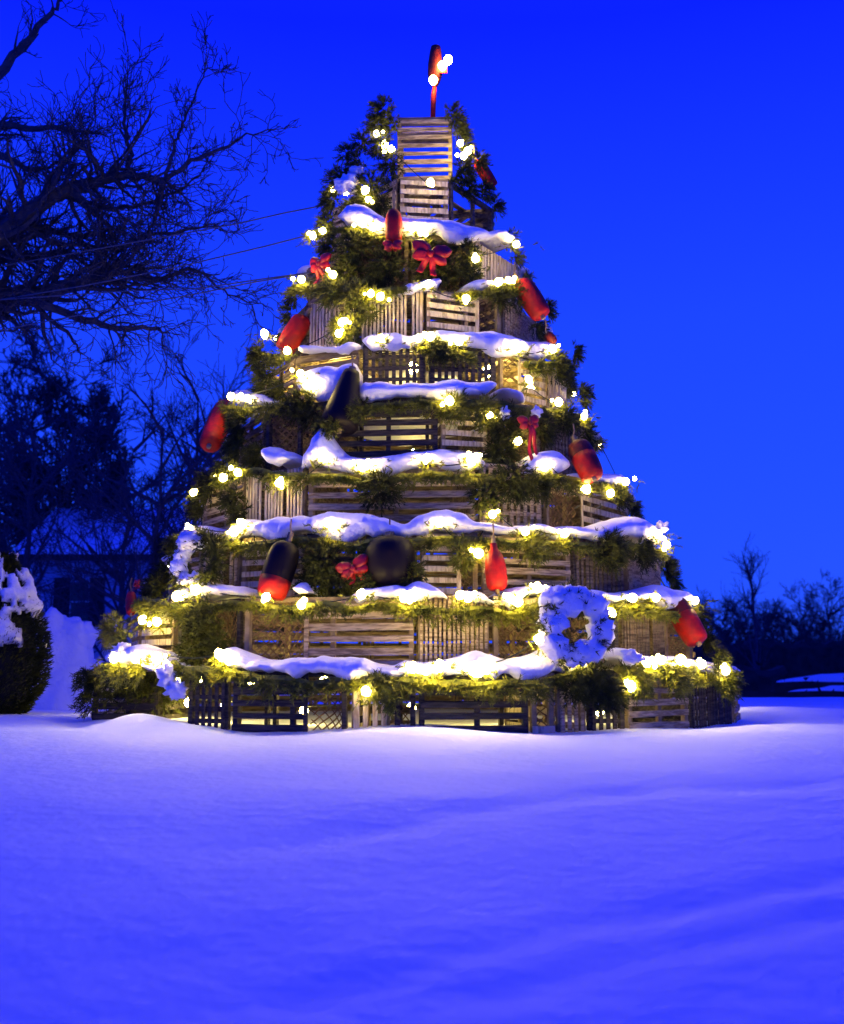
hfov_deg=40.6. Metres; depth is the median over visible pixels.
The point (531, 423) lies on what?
bow
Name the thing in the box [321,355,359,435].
buoy
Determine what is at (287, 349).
light string
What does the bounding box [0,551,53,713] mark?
shrub
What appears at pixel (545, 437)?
fir spray
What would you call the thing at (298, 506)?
lobster trap
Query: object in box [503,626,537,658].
lobster trap
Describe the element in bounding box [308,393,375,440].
fir spray
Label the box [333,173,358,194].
snow clump
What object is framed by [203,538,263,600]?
lobster trap
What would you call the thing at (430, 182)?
light string
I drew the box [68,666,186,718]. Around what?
fir spray
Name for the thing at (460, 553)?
fir spray
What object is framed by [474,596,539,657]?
lobster trap
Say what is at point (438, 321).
lobster trap
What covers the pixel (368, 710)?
lobster trap
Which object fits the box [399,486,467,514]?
lobster trap
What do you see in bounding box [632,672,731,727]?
lobster trap
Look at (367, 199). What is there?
light string
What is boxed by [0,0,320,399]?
bare tree
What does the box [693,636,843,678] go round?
hedge
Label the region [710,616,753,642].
bare tree
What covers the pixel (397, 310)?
lobster trap
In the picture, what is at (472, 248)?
fir spray
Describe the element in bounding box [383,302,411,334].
lobster trap
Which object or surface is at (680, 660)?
light string
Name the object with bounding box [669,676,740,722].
lobster trap
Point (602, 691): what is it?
fir spray
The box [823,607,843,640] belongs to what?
bare tree
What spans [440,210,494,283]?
lobster trap
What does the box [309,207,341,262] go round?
fir spray
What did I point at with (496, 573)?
buoy
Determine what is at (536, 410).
snow clump
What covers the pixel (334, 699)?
lobster trap
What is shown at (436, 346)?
fir spray
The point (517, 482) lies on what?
fir spray
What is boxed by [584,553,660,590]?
lobster trap
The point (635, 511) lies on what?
fir spray
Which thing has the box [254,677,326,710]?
lobster trap
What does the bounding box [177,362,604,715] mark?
light string
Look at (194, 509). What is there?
fir spray
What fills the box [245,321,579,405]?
evergreen garland
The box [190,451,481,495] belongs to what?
light string
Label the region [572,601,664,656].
lobster trap
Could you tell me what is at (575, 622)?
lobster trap
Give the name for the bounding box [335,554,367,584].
bow
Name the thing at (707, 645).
fir spray
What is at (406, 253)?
lobster trap
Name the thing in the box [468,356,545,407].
lobster trap
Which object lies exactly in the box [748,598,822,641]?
bare tree
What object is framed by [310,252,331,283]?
bow
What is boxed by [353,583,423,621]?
lobster trap
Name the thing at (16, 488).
bare tree
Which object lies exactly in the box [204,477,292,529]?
lobster trap
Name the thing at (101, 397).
bare tree
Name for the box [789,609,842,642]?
bare tree
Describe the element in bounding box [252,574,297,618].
lobster trap
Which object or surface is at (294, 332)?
buoy
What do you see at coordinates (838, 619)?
bare tree
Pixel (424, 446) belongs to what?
lobster trap
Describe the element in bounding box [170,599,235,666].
fir spray
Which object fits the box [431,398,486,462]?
lobster trap
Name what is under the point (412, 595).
light string
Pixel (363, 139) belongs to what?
fir spray
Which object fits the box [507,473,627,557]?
lobster trap
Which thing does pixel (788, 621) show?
bare tree
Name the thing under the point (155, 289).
guy wire
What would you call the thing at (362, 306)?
fir spray
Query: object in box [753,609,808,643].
bare tree
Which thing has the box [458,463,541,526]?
lobster trap
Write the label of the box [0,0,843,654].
sky
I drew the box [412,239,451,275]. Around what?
bow
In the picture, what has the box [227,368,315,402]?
light string
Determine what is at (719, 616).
bare tree
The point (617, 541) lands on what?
fir spray
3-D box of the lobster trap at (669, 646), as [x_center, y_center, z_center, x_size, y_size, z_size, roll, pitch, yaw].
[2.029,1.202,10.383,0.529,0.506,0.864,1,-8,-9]
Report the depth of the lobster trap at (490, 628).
11.89 m
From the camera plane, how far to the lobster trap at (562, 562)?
8.20 m
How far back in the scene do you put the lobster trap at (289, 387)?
10.44 m
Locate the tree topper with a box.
[428,44,451,116]
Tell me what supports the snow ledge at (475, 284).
on the evergreen garland at (299, 289)
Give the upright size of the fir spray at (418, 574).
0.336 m
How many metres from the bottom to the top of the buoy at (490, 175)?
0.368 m
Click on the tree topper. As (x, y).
(437, 66)
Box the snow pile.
[29,607,107,710]
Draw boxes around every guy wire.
[0,206,319,266]
[0,272,308,299]
[0,273,308,330]
[4,236,304,298]
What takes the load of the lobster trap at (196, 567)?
on the lobster trap at (156, 638)
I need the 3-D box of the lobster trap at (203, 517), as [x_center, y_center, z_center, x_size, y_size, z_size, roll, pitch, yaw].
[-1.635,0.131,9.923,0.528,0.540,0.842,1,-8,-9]
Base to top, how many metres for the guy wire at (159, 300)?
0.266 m
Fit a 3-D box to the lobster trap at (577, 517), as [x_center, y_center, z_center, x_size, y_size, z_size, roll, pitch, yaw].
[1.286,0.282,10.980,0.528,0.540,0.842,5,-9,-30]
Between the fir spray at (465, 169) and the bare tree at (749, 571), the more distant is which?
the bare tree at (749, 571)
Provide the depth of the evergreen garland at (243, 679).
7.30 m
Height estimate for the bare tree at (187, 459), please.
8.482 m
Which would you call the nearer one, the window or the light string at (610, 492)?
the light string at (610, 492)
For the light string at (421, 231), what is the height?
0.406 m
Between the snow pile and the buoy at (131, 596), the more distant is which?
the snow pile
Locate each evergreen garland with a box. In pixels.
[89,635,747,711]
[120,582,722,641]
[155,509,682,588]
[181,453,643,526]
[216,368,609,456]
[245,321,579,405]
[270,273,557,353]
[289,218,543,322]
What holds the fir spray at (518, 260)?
attached to the evergreen garland at (374, 239)
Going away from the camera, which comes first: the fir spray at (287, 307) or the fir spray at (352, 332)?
the fir spray at (352, 332)
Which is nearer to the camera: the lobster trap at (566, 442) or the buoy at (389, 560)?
the buoy at (389, 560)
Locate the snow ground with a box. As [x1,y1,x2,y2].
[0,693,843,1023]
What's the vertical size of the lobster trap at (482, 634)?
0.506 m
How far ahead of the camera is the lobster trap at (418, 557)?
11.45 m
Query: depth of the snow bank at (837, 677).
29.53 m
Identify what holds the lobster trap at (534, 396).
on the snow ledge at (326, 379)
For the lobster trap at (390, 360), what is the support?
on the lobster trap at (388, 433)
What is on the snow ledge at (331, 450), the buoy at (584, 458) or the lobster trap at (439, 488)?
the buoy at (584, 458)
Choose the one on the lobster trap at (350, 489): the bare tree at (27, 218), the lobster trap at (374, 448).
the lobster trap at (374, 448)
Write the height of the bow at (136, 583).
0.078 m
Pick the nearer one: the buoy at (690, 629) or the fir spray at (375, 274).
the buoy at (690, 629)
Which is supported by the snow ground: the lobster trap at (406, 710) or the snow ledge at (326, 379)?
the lobster trap at (406, 710)
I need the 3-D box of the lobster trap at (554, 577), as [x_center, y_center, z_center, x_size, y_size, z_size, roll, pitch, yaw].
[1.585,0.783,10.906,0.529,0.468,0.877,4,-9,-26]
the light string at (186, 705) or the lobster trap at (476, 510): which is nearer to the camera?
the light string at (186, 705)
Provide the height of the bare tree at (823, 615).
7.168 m
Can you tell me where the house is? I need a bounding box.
[14,508,233,705]
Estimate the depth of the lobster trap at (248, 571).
8.32 m
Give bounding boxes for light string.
[110,649,233,664]
[139,585,417,626]
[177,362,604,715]
[185,518,336,535]
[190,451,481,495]
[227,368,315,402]
[261,318,351,354]
[291,268,390,302]
[307,219,519,261]
[333,186,373,203]
[361,634,542,695]
[371,331,559,353]
[374,130,433,187]
[421,276,516,303]
[436,509,669,557]
[440,375,586,444]
[455,140,472,159]
[456,582,698,616]
[540,462,636,496]
[623,654,729,691]
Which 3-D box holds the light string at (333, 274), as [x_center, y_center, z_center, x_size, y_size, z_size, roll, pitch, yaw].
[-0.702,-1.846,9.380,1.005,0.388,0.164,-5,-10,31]
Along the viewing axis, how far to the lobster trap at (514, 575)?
11.36 m
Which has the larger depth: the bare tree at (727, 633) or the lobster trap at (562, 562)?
the bare tree at (727, 633)
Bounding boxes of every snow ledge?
[91,644,740,680]
[162,509,662,575]
[177,581,694,623]
[200,428,634,518]
[234,363,602,457]
[254,330,559,388]
[278,278,552,345]
[297,204,530,281]
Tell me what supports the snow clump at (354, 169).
attached to the fir spray at (347, 156)
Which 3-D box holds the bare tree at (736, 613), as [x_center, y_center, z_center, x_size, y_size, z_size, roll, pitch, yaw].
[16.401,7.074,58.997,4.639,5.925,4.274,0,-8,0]
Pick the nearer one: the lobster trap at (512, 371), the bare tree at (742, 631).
the lobster trap at (512, 371)
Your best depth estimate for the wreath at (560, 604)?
7.31 m
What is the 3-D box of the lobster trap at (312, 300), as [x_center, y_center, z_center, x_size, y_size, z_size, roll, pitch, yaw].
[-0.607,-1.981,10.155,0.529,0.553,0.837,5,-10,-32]
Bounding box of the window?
[69,581,89,621]
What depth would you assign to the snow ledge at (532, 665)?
7.31 m
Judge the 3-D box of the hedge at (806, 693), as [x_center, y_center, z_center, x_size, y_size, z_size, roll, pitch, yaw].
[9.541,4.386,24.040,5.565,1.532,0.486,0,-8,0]
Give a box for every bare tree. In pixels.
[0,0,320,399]
[0,315,169,570]
[0,327,143,618]
[0,367,173,572]
[0,379,210,699]
[0,406,129,551]
[4,382,240,563]
[5,349,256,607]
[83,308,251,593]
[98,394,296,705]
[692,584,731,639]
[698,595,760,643]
[701,591,733,642]
[702,621,726,642]
[708,588,768,642]
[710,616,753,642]
[713,616,768,643]
[717,531,776,669]
[730,620,767,643]
[734,599,788,642]
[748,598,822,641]
[752,597,795,641]
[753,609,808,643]
[768,603,834,643]
[768,615,826,642]
[778,570,843,642]
[778,578,837,641]
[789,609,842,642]
[807,616,842,640]
[815,609,843,642]
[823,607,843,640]
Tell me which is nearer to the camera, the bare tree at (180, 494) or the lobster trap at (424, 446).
the lobster trap at (424, 446)
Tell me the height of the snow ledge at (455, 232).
0.411 m
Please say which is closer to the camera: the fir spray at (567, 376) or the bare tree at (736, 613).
the fir spray at (567, 376)
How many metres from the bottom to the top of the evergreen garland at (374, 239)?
0.627 m
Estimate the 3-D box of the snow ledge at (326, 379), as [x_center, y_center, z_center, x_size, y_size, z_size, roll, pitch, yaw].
[-0.076,-0.785,10.325,3.428,0.364,3.450,0,-8,0]
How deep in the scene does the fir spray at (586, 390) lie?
9.44 m
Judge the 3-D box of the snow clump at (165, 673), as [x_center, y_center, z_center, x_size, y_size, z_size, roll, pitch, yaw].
[-1.703,1.087,7.656,0.157,0.200,0.155,8,-11,-43]
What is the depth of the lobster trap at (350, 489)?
11.61 m
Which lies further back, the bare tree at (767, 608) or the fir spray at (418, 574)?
the bare tree at (767, 608)
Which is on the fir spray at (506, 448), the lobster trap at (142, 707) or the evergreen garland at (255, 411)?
the evergreen garland at (255, 411)
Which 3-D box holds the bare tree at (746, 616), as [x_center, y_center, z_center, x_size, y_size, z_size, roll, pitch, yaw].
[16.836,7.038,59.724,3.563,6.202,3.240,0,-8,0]
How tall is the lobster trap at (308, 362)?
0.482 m
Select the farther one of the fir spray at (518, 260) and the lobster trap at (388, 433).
the fir spray at (518, 260)
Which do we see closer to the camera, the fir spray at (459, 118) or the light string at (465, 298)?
the light string at (465, 298)
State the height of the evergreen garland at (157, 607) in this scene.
0.441 m
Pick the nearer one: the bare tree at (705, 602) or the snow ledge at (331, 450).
the snow ledge at (331, 450)
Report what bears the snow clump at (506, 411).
on the fir spray at (506, 448)
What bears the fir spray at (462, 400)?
attached to the evergreen garland at (255, 411)
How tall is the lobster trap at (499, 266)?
0.553 m
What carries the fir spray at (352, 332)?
on the snow ledge at (490, 341)
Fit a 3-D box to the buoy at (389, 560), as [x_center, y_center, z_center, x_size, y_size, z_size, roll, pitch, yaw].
[-0.218,0.291,7.902,0.354,0.512,0.360,0,-8,0]
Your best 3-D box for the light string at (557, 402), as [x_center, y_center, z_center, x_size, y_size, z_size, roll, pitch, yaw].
[0.758,-0.802,8.909,1.380,0.638,0.262,6,-10,-34]
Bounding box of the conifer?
[125,537,169,626]
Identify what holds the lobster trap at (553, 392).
on the lobster trap at (566, 442)
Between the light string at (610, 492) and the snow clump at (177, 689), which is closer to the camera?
the snow clump at (177, 689)
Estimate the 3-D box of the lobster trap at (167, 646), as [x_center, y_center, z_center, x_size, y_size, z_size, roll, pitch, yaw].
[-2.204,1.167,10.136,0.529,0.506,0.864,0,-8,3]
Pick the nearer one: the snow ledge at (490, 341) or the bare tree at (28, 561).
the snow ledge at (490, 341)
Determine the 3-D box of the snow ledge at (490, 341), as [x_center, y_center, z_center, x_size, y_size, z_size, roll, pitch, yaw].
[-0.071,-1.205,10.378,2.947,0.274,2.955,0,-8,0]
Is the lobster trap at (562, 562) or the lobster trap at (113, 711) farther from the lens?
the lobster trap at (113, 711)
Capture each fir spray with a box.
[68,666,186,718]
[95,610,136,655]
[133,571,167,630]
[149,532,178,592]
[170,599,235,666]
[182,452,240,525]
[215,482,252,527]
[218,405,266,469]
[243,337,288,401]
[274,284,298,330]
[277,385,323,434]
[291,536,358,598]
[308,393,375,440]
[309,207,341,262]
[311,273,385,329]
[315,162,347,219]
[325,311,363,357]
[330,226,369,285]
[332,141,368,171]
[335,128,368,224]
[349,168,391,217]
[351,467,407,517]
[351,555,429,589]
[359,93,400,139]
[359,247,411,307]
[360,668,406,724]
[365,128,406,201]
[405,243,471,291]
[421,334,454,370]
[435,388,504,435]
[443,100,477,160]
[445,530,558,577]
[448,155,481,208]
[454,237,487,283]
[463,457,558,515]
[468,147,507,221]
[475,405,526,476]
[487,277,528,317]
[507,226,529,272]
[526,401,584,451]
[527,297,559,341]
[548,340,586,394]
[555,659,633,718]
[576,381,600,447]
[593,526,660,580]
[611,482,646,519]
[619,657,696,706]
[660,555,686,590]
[693,601,718,656]
[710,639,743,705]
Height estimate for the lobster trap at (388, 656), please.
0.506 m
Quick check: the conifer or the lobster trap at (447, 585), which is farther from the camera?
the conifer
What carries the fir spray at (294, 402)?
on the snow ledge at (326, 379)
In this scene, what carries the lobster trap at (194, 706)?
on the snow ground
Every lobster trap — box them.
[91,679,170,717]
[92,672,188,719]
[130,613,201,671]
[130,629,171,647]
[141,602,231,671]
[167,560,233,602]
[176,551,233,601]
[177,598,283,670]
[180,680,214,713]
[188,674,270,729]
[200,680,264,712]
[202,496,258,525]
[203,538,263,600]
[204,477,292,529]
[216,627,303,659]
[231,671,362,731]
[232,412,310,489]
[239,441,304,502]
[241,534,333,597]
[244,597,413,670]
[246,467,337,520]
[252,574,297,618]
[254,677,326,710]
[261,358,312,429]
[262,386,309,442]
[265,401,358,470]
[285,304,328,376]
[291,631,369,658]
[296,349,380,419]
[306,246,384,328]
[306,533,365,596]
[308,465,474,523]
[309,300,380,361]
[313,689,379,710]
[332,178,411,260]
[333,397,437,457]
[338,487,393,514]
[352,676,394,727]
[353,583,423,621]
[354,239,411,306]
[361,291,422,365]
[363,343,424,417]
[363,624,437,660]
[364,439,407,450]
[366,535,416,601]
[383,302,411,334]
[395,689,415,725]
[397,117,451,216]
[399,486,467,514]
[400,178,448,219]
[403,688,461,708]
[408,430,477,449]
[412,235,466,302]
[415,284,444,334]
[416,596,488,661]
[417,545,461,574]
[419,673,528,732]
[420,532,477,595]
[423,290,500,367]
[424,343,495,417]
[428,579,508,617]
[430,181,493,259]
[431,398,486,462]
[438,625,516,658]
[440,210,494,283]
[440,242,520,324]
[456,688,517,708]
[457,486,495,515]
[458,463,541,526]
[462,532,570,595]
[464,400,539,461]
[468,302,540,380]
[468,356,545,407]
[468,518,515,574]
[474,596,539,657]
[503,369,566,434]
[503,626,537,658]
[504,672,554,733]
[507,445,578,511]
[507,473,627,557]
[507,574,580,615]
[511,386,538,446]
[515,508,600,558]
[517,602,618,655]
[519,406,587,491]
[528,671,585,732]
[531,537,623,592]
[546,568,585,619]
[548,431,585,503]
[553,670,624,730]
[554,503,628,560]
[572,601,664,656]
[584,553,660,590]
[585,562,661,592]
[585,680,689,728]
[618,609,691,658]
[626,623,685,648]
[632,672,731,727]
[636,619,694,658]
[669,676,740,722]
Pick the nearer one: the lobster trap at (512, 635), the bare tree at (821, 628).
the lobster trap at (512, 635)
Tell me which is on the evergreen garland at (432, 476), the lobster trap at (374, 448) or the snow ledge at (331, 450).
the snow ledge at (331, 450)
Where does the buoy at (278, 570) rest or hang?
on the lobster trap at (332, 637)
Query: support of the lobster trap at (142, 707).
on the snow ground
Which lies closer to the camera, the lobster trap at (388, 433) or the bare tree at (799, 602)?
the lobster trap at (388, 433)
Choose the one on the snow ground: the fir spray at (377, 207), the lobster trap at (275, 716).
the lobster trap at (275, 716)
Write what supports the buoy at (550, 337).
on the snow ledge at (490, 341)
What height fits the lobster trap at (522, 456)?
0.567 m
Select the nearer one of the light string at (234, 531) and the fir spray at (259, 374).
the light string at (234, 531)
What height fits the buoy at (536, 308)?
0.535 m
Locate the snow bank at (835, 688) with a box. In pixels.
[788,685,843,691]
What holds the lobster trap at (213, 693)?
on the snow ground
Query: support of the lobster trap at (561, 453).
on the lobster trap at (575, 505)
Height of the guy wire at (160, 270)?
0.274 m
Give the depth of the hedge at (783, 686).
27.57 m
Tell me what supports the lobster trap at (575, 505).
on the lobster trap at (615, 578)
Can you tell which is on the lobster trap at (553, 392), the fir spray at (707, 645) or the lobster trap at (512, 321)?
the lobster trap at (512, 321)
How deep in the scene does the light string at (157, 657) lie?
7.64 m
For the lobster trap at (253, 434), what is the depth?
9.54 m
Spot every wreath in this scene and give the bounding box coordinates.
[164,524,232,600]
[528,577,618,676]
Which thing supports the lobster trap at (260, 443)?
on the lobster trap
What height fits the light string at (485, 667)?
0.391 m
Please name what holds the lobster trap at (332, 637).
on the snow ledge at (532, 665)
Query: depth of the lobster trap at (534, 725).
7.40 m
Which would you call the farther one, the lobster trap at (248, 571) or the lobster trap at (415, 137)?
the lobster trap at (415, 137)
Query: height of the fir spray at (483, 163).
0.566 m
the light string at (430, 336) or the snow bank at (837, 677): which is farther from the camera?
the snow bank at (837, 677)
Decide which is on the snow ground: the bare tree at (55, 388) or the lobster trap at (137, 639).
the bare tree at (55, 388)
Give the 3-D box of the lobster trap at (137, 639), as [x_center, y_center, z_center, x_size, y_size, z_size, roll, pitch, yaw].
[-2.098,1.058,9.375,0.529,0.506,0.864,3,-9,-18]
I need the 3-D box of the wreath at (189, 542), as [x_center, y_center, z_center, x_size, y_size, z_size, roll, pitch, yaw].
[-1.605,0.362,8.247,0.642,0.590,0.325,-8,-11,44]
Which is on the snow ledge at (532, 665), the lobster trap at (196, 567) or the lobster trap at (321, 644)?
the lobster trap at (321, 644)
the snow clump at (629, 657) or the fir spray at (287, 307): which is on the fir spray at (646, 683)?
the snow clump at (629, 657)
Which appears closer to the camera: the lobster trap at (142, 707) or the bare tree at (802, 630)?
the lobster trap at (142, 707)
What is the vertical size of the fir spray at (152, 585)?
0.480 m
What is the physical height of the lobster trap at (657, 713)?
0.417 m
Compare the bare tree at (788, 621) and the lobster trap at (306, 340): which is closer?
the lobster trap at (306, 340)
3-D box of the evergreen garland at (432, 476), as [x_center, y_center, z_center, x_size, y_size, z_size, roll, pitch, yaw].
[-0.076,0.004,10.195,4.099,0.363,4.112,0,-8,0]
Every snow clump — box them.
[111,642,130,655]
[156,659,177,688]
[162,679,188,700]
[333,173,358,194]
[347,165,363,173]
[499,405,510,420]
[531,405,542,417]
[617,649,646,665]
[655,520,669,532]
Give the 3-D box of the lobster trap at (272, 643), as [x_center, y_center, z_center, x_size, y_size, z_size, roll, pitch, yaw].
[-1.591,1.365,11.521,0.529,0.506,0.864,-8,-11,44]
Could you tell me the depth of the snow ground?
3.26 m
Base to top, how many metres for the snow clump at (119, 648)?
0.114 m
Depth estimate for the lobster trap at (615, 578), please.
10.01 m
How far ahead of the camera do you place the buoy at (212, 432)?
9.57 m
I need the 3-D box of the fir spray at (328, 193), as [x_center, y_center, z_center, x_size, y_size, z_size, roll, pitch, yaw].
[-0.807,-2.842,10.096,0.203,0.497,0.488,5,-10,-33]
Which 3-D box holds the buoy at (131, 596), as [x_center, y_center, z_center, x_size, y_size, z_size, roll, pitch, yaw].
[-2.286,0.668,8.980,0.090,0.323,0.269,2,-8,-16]
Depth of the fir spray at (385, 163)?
10.01 m
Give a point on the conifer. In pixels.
(157, 546)
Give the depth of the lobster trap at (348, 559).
8.06 m
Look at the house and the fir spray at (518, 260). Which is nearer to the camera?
the fir spray at (518, 260)
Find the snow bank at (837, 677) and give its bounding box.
[777,673,843,681]
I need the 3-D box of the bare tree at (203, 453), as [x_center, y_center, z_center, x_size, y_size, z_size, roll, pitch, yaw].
[-3.600,1.146,20.682,4.878,6.820,3.872,0,-8,0]
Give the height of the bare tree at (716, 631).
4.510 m
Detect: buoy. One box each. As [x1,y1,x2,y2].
[125,578,136,616]
[200,391,232,452]
[257,519,299,601]
[276,296,311,354]
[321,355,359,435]
[365,518,415,586]
[385,180,401,242]
[473,144,496,188]
[485,523,506,593]
[513,262,549,320]
[544,319,556,345]
[568,424,602,482]
[655,574,706,646]
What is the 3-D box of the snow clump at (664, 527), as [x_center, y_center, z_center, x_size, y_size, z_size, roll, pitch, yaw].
[1.937,0.121,9.198,0.118,0.106,0.089,0,-8,0]
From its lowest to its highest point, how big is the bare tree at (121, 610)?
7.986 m
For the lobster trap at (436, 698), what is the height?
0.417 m
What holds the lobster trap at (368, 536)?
on the lobster trap at (332, 637)
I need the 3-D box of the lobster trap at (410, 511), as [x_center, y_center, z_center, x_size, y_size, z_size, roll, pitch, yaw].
[-0.208,-0.048,8.674,1.242,0.540,0.527,-1,-8,5]
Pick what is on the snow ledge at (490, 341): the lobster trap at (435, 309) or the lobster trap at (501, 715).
the lobster trap at (435, 309)
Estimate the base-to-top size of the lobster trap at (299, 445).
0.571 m
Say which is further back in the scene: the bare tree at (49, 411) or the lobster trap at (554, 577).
the bare tree at (49, 411)
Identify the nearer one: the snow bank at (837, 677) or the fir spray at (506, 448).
the fir spray at (506, 448)
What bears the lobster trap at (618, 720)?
on the snow ground
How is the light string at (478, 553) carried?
attached to the snow ledge at (361, 525)
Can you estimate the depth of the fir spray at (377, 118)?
10.23 m
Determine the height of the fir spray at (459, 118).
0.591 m
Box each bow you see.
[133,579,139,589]
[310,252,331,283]
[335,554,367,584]
[383,239,402,251]
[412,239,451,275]
[517,414,538,460]
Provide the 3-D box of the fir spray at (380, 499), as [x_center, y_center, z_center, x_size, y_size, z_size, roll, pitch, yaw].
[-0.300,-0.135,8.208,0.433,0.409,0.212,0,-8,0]
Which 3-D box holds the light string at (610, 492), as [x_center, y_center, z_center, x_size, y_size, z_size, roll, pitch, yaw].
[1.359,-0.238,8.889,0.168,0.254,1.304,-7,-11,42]
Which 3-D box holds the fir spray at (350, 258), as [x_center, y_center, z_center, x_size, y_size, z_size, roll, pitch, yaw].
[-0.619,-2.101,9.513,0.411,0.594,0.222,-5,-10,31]
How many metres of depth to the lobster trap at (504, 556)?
11.18 m
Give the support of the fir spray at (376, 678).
attached to the evergreen garland at (243, 679)
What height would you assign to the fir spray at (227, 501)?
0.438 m
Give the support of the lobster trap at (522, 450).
on the lobster trap at (537, 514)
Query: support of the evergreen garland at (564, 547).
on the snow ledge at (422, 589)
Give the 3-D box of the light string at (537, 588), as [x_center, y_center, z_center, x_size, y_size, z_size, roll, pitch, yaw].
[1.234,0.633,8.047,2.238,0.222,0.312,5,-10,-32]
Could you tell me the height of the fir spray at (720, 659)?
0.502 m
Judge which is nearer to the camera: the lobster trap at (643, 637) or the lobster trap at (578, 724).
the lobster trap at (578, 724)
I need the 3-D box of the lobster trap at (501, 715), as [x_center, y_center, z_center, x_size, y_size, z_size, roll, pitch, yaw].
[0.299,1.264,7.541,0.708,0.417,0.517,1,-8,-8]
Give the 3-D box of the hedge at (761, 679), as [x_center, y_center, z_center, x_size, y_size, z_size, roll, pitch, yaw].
[8.177,5.516,33.539,4.832,2.290,2.010,0,-8,0]
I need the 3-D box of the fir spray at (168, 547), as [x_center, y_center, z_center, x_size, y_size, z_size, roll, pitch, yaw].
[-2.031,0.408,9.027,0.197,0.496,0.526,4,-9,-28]
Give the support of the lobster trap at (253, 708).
on the snow ground
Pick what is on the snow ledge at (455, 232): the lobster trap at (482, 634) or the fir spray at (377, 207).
the fir spray at (377, 207)
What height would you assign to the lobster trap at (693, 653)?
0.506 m
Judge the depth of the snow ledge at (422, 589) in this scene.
7.94 m
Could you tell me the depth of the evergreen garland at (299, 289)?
9.31 m
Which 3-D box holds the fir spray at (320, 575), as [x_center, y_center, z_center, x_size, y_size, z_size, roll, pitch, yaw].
[-0.674,0.431,7.898,0.559,0.558,0.210,-2,-9,17]
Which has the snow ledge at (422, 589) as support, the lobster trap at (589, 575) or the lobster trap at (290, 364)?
the lobster trap at (589, 575)
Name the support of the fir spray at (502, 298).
on the snow ledge at (475, 284)
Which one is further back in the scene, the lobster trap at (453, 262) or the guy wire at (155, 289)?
the guy wire at (155, 289)
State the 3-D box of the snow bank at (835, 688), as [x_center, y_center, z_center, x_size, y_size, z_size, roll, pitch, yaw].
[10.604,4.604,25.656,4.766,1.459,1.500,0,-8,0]
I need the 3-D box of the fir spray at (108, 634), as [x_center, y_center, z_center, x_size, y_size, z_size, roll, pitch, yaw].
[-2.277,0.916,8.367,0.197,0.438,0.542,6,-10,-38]
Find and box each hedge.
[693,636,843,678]
[731,661,788,695]
[740,685,843,696]
[771,676,843,691]
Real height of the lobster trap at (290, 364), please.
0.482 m
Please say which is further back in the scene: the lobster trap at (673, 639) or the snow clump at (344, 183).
the snow clump at (344, 183)
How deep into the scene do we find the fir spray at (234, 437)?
9.25 m
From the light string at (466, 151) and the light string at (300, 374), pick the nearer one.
the light string at (300, 374)
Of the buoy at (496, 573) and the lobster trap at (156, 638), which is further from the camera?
the lobster trap at (156, 638)
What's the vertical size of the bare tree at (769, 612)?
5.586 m
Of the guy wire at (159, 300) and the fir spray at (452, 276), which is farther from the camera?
the guy wire at (159, 300)
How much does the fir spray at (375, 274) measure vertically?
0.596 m
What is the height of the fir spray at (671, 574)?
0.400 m
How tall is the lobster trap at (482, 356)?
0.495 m
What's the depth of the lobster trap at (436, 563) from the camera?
8.01 m
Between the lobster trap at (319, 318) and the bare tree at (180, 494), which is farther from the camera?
the bare tree at (180, 494)
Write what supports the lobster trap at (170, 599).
on the lobster trap at (137, 639)
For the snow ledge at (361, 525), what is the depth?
8.07 m
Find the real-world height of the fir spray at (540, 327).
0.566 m
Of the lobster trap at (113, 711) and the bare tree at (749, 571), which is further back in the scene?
the bare tree at (749, 571)
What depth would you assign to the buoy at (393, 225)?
9.36 m
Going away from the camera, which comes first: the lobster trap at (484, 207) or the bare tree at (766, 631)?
the lobster trap at (484, 207)
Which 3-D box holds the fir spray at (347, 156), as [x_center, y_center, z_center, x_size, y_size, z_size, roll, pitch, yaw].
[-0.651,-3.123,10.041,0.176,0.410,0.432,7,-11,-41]
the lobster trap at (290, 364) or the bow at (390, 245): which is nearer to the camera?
the bow at (390, 245)
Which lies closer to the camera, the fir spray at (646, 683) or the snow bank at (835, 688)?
the fir spray at (646, 683)
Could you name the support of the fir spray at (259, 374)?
on the snow ledge at (326, 379)
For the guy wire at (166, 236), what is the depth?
11.68 m
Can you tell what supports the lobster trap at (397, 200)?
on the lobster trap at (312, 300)

